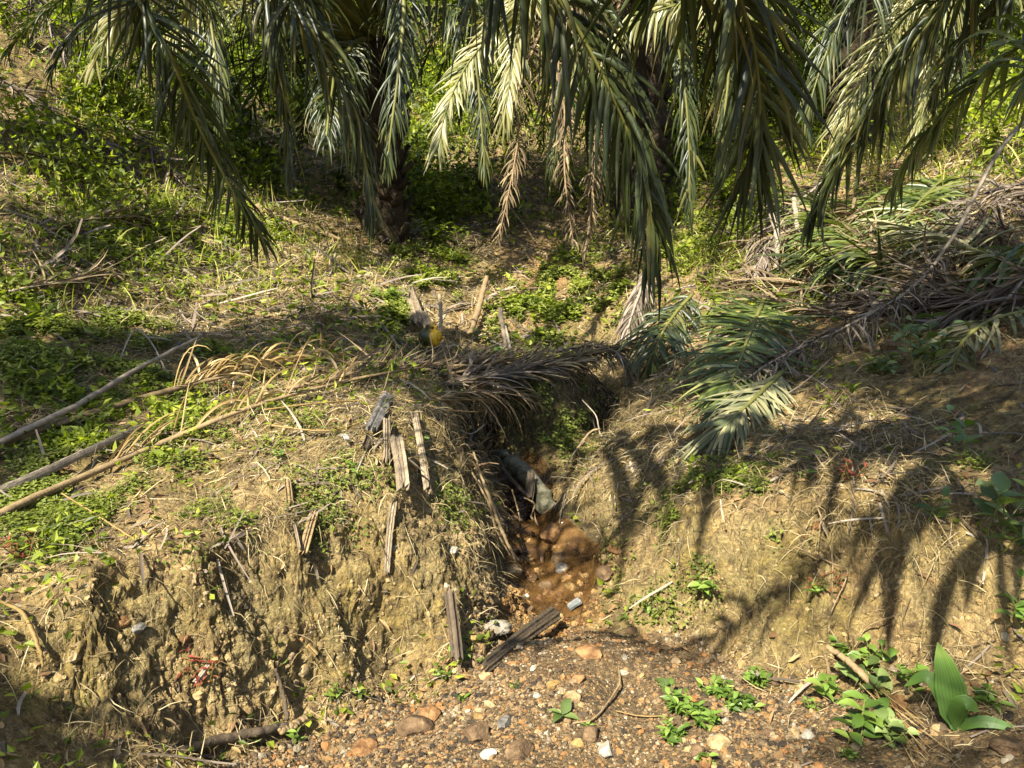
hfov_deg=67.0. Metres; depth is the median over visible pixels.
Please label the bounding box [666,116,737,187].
shrub
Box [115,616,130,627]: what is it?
rock
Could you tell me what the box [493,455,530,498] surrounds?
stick
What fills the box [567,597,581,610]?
stone slab
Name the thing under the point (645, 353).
fallen frond
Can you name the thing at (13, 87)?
fallen frond
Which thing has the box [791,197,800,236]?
broken stalk
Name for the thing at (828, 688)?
weed
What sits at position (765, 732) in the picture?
rock
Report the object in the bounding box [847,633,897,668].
vine
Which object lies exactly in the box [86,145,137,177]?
log
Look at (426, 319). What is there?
wood slab
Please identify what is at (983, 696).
weed
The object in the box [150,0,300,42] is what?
oil palm
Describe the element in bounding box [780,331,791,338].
rock
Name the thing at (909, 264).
fallen frond
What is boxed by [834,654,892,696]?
vine
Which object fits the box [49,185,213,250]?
fallen frond
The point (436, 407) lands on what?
dry stalk
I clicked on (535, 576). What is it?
rock
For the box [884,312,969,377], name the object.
shrub
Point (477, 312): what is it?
pole
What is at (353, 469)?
seedling
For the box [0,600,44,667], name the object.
dry stalk
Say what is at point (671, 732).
weed
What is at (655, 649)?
rock
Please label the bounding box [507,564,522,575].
rock
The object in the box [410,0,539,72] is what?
oil palm
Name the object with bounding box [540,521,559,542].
rock
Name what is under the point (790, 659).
fallen leaves
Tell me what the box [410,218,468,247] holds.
shrub
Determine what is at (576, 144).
shrub
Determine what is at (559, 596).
rusty gravel
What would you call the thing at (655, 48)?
oil palm
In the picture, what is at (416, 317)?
stump
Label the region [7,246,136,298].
fallen frond
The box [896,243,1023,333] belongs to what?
fallen frond
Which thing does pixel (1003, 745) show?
rock
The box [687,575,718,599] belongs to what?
plant
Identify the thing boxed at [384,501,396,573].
bark strip
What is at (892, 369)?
shrub
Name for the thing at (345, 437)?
bark flake
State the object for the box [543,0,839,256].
oil palm
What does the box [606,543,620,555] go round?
rock
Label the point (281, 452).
seedling
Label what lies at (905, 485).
dry stalk
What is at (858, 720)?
weed
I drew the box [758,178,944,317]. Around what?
fallen frond
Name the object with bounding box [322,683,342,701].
seedling
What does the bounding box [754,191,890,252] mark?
fallen frond
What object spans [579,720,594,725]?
seedling
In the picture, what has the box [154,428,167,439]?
seedling
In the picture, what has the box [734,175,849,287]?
fallen frond
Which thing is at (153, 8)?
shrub
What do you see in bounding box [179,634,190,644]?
rock
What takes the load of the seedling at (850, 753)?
on the ground at (336, 572)
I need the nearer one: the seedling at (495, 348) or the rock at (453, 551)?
the rock at (453, 551)
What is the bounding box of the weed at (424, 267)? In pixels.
[409,257,437,276]
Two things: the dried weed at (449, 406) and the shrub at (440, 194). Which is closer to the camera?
the dried weed at (449, 406)
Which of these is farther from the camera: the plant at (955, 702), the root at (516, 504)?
the root at (516, 504)
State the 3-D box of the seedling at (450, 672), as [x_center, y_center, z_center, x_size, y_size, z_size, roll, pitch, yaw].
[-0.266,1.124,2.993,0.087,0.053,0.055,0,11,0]
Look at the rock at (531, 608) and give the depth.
3.87 m
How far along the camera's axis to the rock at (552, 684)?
2.75 m
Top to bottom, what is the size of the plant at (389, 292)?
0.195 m
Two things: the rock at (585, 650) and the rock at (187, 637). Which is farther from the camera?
the rock at (585, 650)
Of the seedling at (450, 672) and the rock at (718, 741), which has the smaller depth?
the rock at (718, 741)
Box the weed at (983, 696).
[971,683,1016,713]
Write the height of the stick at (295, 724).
0.046 m
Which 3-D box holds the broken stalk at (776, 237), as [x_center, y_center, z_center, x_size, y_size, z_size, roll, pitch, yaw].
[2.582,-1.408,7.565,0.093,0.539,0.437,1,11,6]
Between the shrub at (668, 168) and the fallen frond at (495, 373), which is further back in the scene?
the shrub at (668, 168)
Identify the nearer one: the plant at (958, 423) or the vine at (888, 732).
the vine at (888, 732)
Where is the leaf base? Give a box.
[524,471,534,502]
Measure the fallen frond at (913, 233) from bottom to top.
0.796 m
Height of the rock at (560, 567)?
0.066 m
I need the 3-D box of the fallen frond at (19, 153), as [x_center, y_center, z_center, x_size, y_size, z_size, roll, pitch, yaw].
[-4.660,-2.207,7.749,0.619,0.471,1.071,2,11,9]
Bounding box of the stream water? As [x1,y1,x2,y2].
[500,447,602,616]
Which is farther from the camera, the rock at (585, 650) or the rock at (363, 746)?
the rock at (585, 650)
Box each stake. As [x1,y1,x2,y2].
[438,294,442,345]
[498,307,507,352]
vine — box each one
[120,328,169,377]
[573,636,620,723]
[828,635,850,662]
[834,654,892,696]
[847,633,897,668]
[871,707,919,748]
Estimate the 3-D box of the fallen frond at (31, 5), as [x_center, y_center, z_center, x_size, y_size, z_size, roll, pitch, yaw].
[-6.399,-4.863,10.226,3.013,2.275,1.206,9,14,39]
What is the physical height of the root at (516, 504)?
0.223 m
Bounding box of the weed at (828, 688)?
[804,673,849,708]
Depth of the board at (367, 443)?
3.41 m
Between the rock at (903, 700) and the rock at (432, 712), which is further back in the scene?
the rock at (432, 712)
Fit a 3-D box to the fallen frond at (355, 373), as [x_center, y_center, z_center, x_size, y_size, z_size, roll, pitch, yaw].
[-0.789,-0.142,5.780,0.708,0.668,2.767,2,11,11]
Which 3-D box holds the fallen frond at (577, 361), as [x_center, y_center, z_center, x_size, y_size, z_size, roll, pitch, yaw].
[-0.051,-0.069,5.568,1.970,0.622,0.756,-9,14,-37]
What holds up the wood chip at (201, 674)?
on the ground at (336, 572)
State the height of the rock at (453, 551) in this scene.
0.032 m
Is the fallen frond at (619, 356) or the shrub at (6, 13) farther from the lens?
the shrub at (6, 13)
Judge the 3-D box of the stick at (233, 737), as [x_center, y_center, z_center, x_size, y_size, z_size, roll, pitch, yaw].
[-0.894,1.139,2.508,0.064,0.154,0.392,8,14,36]
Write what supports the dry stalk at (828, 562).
on the ground at (336, 572)
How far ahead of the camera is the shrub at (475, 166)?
12.25 m
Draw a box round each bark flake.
[341,434,348,440]
[354,449,366,477]
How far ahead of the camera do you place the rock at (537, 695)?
2.71 m
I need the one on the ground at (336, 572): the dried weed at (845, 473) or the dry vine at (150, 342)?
the dried weed at (845, 473)
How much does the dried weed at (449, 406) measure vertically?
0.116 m
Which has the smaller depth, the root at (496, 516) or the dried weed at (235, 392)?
the root at (496, 516)
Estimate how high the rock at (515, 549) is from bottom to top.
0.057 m
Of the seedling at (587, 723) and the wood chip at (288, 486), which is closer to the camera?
the seedling at (587, 723)
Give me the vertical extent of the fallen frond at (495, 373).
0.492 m
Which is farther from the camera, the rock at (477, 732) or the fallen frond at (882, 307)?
the fallen frond at (882, 307)
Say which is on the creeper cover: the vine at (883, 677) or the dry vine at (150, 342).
the dry vine at (150, 342)
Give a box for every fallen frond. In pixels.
[0,0,80,87]
[0,72,152,187]
[0,142,98,174]
[0,315,419,445]
[0,335,419,518]
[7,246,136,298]
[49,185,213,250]
[103,109,217,210]
[287,327,487,389]
[343,331,653,391]
[389,336,586,388]
[401,335,608,414]
[431,343,582,413]
[438,340,547,439]
[467,383,515,418]
[552,341,643,392]
[604,292,707,392]
[610,273,655,352]
[659,288,827,434]
[673,370,797,465]
[678,227,1023,314]
[689,120,1023,435]
[702,217,801,262]
[706,262,865,330]
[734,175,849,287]
[751,227,954,301]
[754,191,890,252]
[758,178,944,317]
[796,233,1023,333]
[812,197,1015,318]
[845,205,1023,277]
[854,169,990,263]
[872,185,1023,304]
[887,306,1023,372]
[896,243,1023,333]
[898,141,1023,270]
[952,243,1023,315]
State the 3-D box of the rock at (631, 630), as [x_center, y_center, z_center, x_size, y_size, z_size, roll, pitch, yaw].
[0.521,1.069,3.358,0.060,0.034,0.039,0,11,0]
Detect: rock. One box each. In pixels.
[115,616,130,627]
[131,622,145,633]
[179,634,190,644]
[351,737,377,755]
[395,714,433,736]
[419,705,440,721]
[448,546,457,553]
[463,721,490,742]
[468,633,479,641]
[473,712,480,718]
[479,671,492,679]
[479,748,496,759]
[497,715,510,727]
[505,738,533,760]
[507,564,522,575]
[508,545,518,553]
[525,605,534,611]
[528,573,537,581]
[533,692,541,698]
[538,580,551,587]
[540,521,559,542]
[546,680,560,689]
[551,550,564,565]
[555,562,566,572]
[564,582,575,590]
[566,690,580,701]
[570,738,584,747]
[572,674,584,683]
[574,642,601,658]
[580,725,597,742]
[596,565,612,582]
[597,741,613,757]
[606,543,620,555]
[625,627,636,634]
[647,646,659,653]
[690,743,704,756]
[698,753,711,767]
[706,733,731,750]
[760,728,771,737]
[770,679,780,686]
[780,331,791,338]
[789,726,799,735]
[800,729,813,739]
[809,521,819,529]
[861,343,875,352]
[880,339,897,350]
[889,695,908,711]
[929,723,940,733]
[989,734,1023,755]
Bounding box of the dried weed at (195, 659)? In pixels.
[175,645,222,686]
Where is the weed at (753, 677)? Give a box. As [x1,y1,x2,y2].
[740,666,772,690]
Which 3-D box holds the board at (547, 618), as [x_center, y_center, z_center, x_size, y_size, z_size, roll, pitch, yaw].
[0.055,1.085,3.301,0.071,0.203,0.807,5,12,22]
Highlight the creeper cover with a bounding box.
[0,163,1023,631]
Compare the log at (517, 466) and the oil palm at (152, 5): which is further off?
the oil palm at (152, 5)
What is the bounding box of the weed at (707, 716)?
[683,700,722,730]
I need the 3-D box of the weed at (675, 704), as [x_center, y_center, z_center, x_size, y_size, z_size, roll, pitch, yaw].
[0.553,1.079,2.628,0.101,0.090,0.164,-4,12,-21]
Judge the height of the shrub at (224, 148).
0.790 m
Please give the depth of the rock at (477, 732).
2.50 m
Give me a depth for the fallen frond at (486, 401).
6.13 m
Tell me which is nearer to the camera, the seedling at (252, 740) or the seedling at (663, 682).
the seedling at (252, 740)
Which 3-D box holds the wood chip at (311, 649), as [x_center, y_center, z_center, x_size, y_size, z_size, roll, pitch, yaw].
[-0.734,0.978,2.838,0.046,0.054,0.019,-4,12,-18]
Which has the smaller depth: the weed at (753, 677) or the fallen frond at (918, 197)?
the weed at (753, 677)
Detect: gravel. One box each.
[56,488,1023,767]
[491,534,633,637]
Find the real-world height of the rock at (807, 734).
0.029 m
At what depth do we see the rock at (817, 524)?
2.97 m
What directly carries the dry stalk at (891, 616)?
on the ground at (336, 572)
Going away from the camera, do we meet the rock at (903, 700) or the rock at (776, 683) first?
the rock at (903, 700)
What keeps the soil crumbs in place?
on the ground at (336, 572)
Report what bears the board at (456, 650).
on the ground at (336, 572)
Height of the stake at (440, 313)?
0.470 m
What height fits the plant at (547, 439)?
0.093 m
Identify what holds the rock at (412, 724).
on the gravel at (398, 756)
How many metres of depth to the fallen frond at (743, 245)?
7.95 m
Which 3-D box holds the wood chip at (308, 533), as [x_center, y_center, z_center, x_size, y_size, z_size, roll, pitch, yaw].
[-0.790,0.574,3.004,0.039,0.110,0.239,0,11,-2]
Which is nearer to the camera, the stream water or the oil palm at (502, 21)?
the stream water
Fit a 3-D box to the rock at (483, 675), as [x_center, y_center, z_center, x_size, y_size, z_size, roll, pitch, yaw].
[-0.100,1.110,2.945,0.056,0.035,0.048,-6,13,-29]
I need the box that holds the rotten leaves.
[452,397,591,568]
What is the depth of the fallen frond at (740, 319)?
5.26 m
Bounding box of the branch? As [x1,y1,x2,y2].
[255,203,368,253]
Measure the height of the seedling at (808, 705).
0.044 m
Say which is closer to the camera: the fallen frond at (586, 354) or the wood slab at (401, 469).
the wood slab at (401, 469)
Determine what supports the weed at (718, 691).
on the ground at (336, 572)
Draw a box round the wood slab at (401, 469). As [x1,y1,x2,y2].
[389,434,409,491]
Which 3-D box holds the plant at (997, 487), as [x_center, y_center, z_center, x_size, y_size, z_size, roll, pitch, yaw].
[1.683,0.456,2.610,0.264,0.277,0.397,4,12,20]
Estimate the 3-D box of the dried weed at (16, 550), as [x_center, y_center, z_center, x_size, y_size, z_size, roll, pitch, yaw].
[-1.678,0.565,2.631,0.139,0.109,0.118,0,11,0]
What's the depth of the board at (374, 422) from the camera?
3.82 m
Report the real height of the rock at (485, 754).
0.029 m
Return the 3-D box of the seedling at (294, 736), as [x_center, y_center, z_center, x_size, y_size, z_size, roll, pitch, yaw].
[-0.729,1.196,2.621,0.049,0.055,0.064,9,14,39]
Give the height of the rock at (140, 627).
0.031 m
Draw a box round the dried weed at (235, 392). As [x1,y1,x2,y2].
[224,379,247,397]
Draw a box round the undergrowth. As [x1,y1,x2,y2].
[0,0,1023,311]
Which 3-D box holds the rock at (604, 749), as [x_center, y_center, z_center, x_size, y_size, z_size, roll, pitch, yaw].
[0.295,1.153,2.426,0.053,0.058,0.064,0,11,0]
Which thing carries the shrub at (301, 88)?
on the ground at (336, 572)
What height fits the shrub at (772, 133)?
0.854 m
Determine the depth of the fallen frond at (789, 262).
6.65 m
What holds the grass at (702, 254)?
on the ground at (336, 572)
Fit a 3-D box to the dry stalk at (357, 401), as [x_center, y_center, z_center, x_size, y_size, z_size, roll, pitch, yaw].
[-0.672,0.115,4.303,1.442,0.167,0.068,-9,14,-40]
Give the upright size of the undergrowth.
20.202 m
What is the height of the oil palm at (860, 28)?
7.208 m
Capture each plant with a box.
[365,287,407,301]
[405,337,420,345]
[467,326,494,349]
[533,431,550,444]
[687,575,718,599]
[904,642,1014,731]
[913,486,951,524]
[934,404,980,455]
[971,471,1023,555]
[992,569,1023,630]
[1012,471,1023,512]
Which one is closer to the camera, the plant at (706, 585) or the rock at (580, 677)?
the rock at (580, 677)
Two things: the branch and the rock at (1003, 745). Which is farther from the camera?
the branch
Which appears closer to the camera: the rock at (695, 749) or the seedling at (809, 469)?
the rock at (695, 749)
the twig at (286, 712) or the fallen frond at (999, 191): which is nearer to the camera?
the twig at (286, 712)
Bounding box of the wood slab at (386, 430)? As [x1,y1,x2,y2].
[382,414,390,464]
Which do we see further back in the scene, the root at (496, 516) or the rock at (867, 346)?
the rock at (867, 346)
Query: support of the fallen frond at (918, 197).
on the ground at (336, 572)
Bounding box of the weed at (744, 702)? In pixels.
[724,687,765,712]
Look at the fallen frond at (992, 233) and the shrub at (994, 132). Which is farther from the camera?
the shrub at (994, 132)
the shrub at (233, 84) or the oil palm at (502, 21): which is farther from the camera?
the oil palm at (502, 21)
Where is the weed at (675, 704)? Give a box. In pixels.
[660,678,697,716]
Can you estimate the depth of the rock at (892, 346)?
4.80 m
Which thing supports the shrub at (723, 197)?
on the ground at (336, 572)
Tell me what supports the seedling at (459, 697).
on the ground at (336, 572)
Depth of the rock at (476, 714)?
2.66 m
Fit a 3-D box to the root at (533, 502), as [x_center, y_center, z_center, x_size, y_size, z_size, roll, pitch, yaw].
[0.118,0.777,4.785,0.049,0.127,0.132,-5,12,-22]
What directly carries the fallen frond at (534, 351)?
on the ground at (336, 572)
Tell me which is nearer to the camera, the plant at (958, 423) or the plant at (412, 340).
the plant at (958, 423)
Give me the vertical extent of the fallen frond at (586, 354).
0.689 m
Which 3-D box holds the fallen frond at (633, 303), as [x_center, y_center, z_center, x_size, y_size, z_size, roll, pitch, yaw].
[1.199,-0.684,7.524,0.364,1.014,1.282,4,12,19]
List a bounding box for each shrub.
[0,0,86,48]
[0,83,93,151]
[73,30,138,100]
[121,1,181,42]
[179,110,250,164]
[197,53,255,120]
[206,109,283,171]
[264,76,323,113]
[318,155,352,198]
[347,144,360,177]
[354,121,456,183]
[405,151,450,199]
[405,166,474,227]
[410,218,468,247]
[447,146,497,196]
[478,111,545,163]
[542,121,584,170]
[630,185,681,231]
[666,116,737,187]
[666,132,678,176]
[696,163,755,212]
[736,117,779,168]
[866,349,901,375]
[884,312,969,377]
[915,63,999,144]
[932,73,1023,160]
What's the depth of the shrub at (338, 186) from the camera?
11.39 m
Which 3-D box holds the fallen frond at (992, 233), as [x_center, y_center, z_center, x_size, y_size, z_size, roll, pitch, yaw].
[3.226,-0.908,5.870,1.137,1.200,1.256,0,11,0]
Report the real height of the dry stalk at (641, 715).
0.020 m
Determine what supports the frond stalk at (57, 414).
on the ground at (336, 572)
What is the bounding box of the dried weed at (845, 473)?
[835,458,867,482]
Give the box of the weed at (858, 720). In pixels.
[831,689,889,747]
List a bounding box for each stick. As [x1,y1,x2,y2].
[180,722,288,753]
[277,714,308,734]
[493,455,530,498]
[823,654,830,682]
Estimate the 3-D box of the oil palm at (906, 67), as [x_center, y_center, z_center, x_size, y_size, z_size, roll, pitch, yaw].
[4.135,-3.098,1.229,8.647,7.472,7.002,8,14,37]
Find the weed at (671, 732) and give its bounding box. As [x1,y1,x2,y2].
[655,716,690,745]
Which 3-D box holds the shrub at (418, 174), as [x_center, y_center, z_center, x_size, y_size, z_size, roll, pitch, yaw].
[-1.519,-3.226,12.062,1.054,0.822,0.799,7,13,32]
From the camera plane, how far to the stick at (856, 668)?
2.57 m
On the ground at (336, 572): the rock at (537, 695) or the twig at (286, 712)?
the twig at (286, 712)
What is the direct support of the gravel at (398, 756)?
on the ground at (336, 572)
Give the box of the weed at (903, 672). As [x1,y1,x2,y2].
[893,660,929,697]
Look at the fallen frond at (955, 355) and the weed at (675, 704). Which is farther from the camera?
the fallen frond at (955, 355)
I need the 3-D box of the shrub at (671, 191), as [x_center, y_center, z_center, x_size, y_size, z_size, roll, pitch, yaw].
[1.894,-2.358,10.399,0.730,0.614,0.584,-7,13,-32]
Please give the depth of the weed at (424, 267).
8.84 m
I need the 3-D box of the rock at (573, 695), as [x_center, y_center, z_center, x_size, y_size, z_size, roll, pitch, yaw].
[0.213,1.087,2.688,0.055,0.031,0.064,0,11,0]
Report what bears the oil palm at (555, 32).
on the ground at (336, 572)
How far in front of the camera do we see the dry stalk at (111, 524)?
2.92 m
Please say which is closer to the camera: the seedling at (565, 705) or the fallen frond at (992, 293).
the seedling at (565, 705)
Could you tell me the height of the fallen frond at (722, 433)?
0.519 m
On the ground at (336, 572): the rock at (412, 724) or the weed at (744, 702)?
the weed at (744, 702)
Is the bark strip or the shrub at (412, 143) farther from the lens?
the shrub at (412, 143)
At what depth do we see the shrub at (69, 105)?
7.93 m
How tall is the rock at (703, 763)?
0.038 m
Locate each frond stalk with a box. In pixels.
[0,334,202,444]
[0,424,145,494]
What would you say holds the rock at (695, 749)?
on the ground at (336, 572)
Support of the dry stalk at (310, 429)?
on the ground at (336, 572)
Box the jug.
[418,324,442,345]
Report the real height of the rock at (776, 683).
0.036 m
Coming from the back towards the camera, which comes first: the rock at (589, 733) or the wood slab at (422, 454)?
the wood slab at (422, 454)
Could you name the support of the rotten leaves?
on the ground at (336, 572)
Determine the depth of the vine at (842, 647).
2.76 m
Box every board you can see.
[361,432,372,450]
[366,392,393,431]
[444,588,462,662]
[478,606,560,671]
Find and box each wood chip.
[192,664,209,683]
[284,477,293,504]
[293,525,300,548]
[298,509,317,554]
[305,644,317,656]
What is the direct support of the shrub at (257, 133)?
on the ground at (336, 572)
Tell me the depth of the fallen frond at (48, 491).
3.81 m
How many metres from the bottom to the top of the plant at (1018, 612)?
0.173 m
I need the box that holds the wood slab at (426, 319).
[420,309,430,328]
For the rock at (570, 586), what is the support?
on the ground at (336, 572)
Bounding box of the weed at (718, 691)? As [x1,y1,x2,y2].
[695,674,735,699]
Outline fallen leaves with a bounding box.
[0,59,1023,767]
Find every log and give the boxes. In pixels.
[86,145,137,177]
[494,449,556,514]
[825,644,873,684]
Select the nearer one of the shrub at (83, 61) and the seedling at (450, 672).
the seedling at (450, 672)
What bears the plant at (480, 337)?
on the ground at (336, 572)
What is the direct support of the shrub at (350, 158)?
on the ground at (336, 572)
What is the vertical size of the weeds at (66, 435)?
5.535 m
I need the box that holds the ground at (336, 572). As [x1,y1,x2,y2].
[0,0,1023,767]
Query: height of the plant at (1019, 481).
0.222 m
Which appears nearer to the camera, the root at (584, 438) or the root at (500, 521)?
the root at (500, 521)
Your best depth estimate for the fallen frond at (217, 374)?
4.82 m
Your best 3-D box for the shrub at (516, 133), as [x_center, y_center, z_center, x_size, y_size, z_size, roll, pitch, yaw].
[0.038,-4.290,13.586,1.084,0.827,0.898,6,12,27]
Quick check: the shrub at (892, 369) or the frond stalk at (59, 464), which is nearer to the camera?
the frond stalk at (59, 464)
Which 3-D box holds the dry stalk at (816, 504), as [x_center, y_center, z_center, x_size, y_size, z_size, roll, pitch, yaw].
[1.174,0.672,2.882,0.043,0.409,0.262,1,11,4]
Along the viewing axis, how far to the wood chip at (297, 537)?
2.94 m
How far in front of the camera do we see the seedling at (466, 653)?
3.03 m
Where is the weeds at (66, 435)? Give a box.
[0,1,1023,767]
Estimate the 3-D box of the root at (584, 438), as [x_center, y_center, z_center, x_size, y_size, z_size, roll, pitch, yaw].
[0.508,0.363,5.229,0.194,0.120,0.049,-7,13,-32]
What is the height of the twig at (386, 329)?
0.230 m
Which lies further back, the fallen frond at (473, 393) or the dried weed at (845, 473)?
the fallen frond at (473, 393)
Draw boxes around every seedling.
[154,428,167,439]
[248,737,259,744]
[270,449,287,458]
[286,725,305,744]
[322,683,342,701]
[346,462,361,474]
[351,688,365,698]
[432,666,453,679]
[448,646,470,662]
[454,692,471,701]
[492,347,502,353]
[547,698,579,722]
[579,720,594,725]
[617,613,628,619]
[655,677,671,693]
[694,752,718,764]
[764,425,784,436]
[794,468,815,478]
[799,696,821,711]
[803,579,830,595]
[838,747,858,760]
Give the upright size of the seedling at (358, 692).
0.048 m
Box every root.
[460,424,484,434]
[471,472,510,556]
[473,452,516,561]
[478,480,518,559]
[512,489,520,519]
[524,497,535,518]
[577,428,599,448]
[582,399,614,435]
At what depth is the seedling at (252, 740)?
2.55 m
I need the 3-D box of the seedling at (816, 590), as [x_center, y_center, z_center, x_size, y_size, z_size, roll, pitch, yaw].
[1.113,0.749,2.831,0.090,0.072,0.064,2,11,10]
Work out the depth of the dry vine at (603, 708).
2.68 m
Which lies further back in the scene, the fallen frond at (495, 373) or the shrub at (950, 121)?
the shrub at (950, 121)
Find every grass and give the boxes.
[0,0,1023,330]
[110,335,1003,638]
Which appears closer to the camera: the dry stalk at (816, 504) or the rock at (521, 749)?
the rock at (521, 749)
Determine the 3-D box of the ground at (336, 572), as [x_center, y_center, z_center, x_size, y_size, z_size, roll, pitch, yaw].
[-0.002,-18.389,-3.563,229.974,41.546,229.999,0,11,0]
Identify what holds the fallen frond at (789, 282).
on the ground at (336, 572)
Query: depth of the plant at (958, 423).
3.21 m
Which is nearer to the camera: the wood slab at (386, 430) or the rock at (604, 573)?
the wood slab at (386, 430)
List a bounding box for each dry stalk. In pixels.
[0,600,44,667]
[59,492,136,539]
[264,399,483,410]
[271,422,358,431]
[400,398,477,411]
[616,710,667,716]
[796,547,847,611]
[815,501,833,631]
[854,615,894,647]
[877,467,955,551]
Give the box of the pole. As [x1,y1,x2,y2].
[467,275,488,335]
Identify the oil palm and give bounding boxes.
[0,0,530,246]
[55,0,689,328]
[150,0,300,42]
[316,0,799,261]
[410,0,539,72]
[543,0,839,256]
[687,0,1023,189]
[800,0,1023,253]
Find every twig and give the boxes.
[274,668,289,720]
[373,313,401,350]
[508,204,535,241]
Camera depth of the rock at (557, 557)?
4.28 m
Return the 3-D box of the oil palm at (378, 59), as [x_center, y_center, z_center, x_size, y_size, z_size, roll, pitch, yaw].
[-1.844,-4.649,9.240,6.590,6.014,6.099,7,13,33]
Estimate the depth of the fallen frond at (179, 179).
9.21 m
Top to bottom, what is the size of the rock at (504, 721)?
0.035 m
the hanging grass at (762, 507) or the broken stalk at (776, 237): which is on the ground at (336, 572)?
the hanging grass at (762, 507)
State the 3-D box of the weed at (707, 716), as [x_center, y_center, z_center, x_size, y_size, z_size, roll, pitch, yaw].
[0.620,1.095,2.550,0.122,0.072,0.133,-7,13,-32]
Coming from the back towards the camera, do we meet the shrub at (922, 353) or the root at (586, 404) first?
the root at (586, 404)
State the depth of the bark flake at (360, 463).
3.32 m
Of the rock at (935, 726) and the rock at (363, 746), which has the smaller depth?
the rock at (935, 726)
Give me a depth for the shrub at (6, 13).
9.68 m
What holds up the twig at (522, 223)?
on the ground at (336, 572)
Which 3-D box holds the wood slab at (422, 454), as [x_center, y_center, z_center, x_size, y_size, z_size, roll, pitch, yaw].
[-0.432,0.310,3.672,0.036,0.247,0.614,-2,11,-12]
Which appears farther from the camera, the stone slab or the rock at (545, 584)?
the rock at (545, 584)
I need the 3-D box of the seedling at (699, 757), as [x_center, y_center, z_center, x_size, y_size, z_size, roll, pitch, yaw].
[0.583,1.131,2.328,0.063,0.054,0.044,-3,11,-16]
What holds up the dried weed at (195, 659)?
on the ground at (336, 572)
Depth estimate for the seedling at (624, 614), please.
3.43 m
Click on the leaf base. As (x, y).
(530, 483)
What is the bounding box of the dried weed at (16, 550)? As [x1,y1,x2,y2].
[0,532,46,559]
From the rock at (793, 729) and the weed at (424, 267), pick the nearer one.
the rock at (793, 729)
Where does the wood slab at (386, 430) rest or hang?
on the ground at (336, 572)
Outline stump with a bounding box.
[400,285,422,330]
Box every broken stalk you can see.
[768,213,780,267]
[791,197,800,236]
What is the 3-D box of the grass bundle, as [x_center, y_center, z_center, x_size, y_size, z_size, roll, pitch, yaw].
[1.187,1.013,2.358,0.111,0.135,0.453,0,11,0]
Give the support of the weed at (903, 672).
on the ground at (336, 572)
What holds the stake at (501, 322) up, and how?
on the ground at (336, 572)
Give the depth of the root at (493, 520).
4.04 m
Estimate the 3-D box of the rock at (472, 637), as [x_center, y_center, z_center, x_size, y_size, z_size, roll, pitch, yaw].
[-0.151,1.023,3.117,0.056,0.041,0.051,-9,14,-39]
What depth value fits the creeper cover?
4.86 m
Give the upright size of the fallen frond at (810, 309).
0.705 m
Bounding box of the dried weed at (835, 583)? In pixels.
[806,568,850,601]
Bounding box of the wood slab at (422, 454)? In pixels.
[412,411,430,493]
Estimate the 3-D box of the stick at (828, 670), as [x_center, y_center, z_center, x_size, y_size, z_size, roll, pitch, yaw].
[1.082,0.995,2.662,0.032,0.137,0.018,6,12,28]
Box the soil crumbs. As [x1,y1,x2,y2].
[0,208,1023,767]
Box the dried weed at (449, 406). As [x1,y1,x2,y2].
[436,398,456,417]
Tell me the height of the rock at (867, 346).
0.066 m
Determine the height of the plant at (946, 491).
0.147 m
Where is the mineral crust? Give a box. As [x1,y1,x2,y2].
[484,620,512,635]
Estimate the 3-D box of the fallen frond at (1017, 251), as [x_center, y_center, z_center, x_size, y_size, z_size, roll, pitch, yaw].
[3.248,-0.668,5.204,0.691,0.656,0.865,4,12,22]
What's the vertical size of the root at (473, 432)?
0.053 m
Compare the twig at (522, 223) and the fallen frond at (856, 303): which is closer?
the fallen frond at (856, 303)
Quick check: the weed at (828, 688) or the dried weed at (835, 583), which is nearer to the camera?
the weed at (828, 688)
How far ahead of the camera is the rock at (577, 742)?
2.44 m

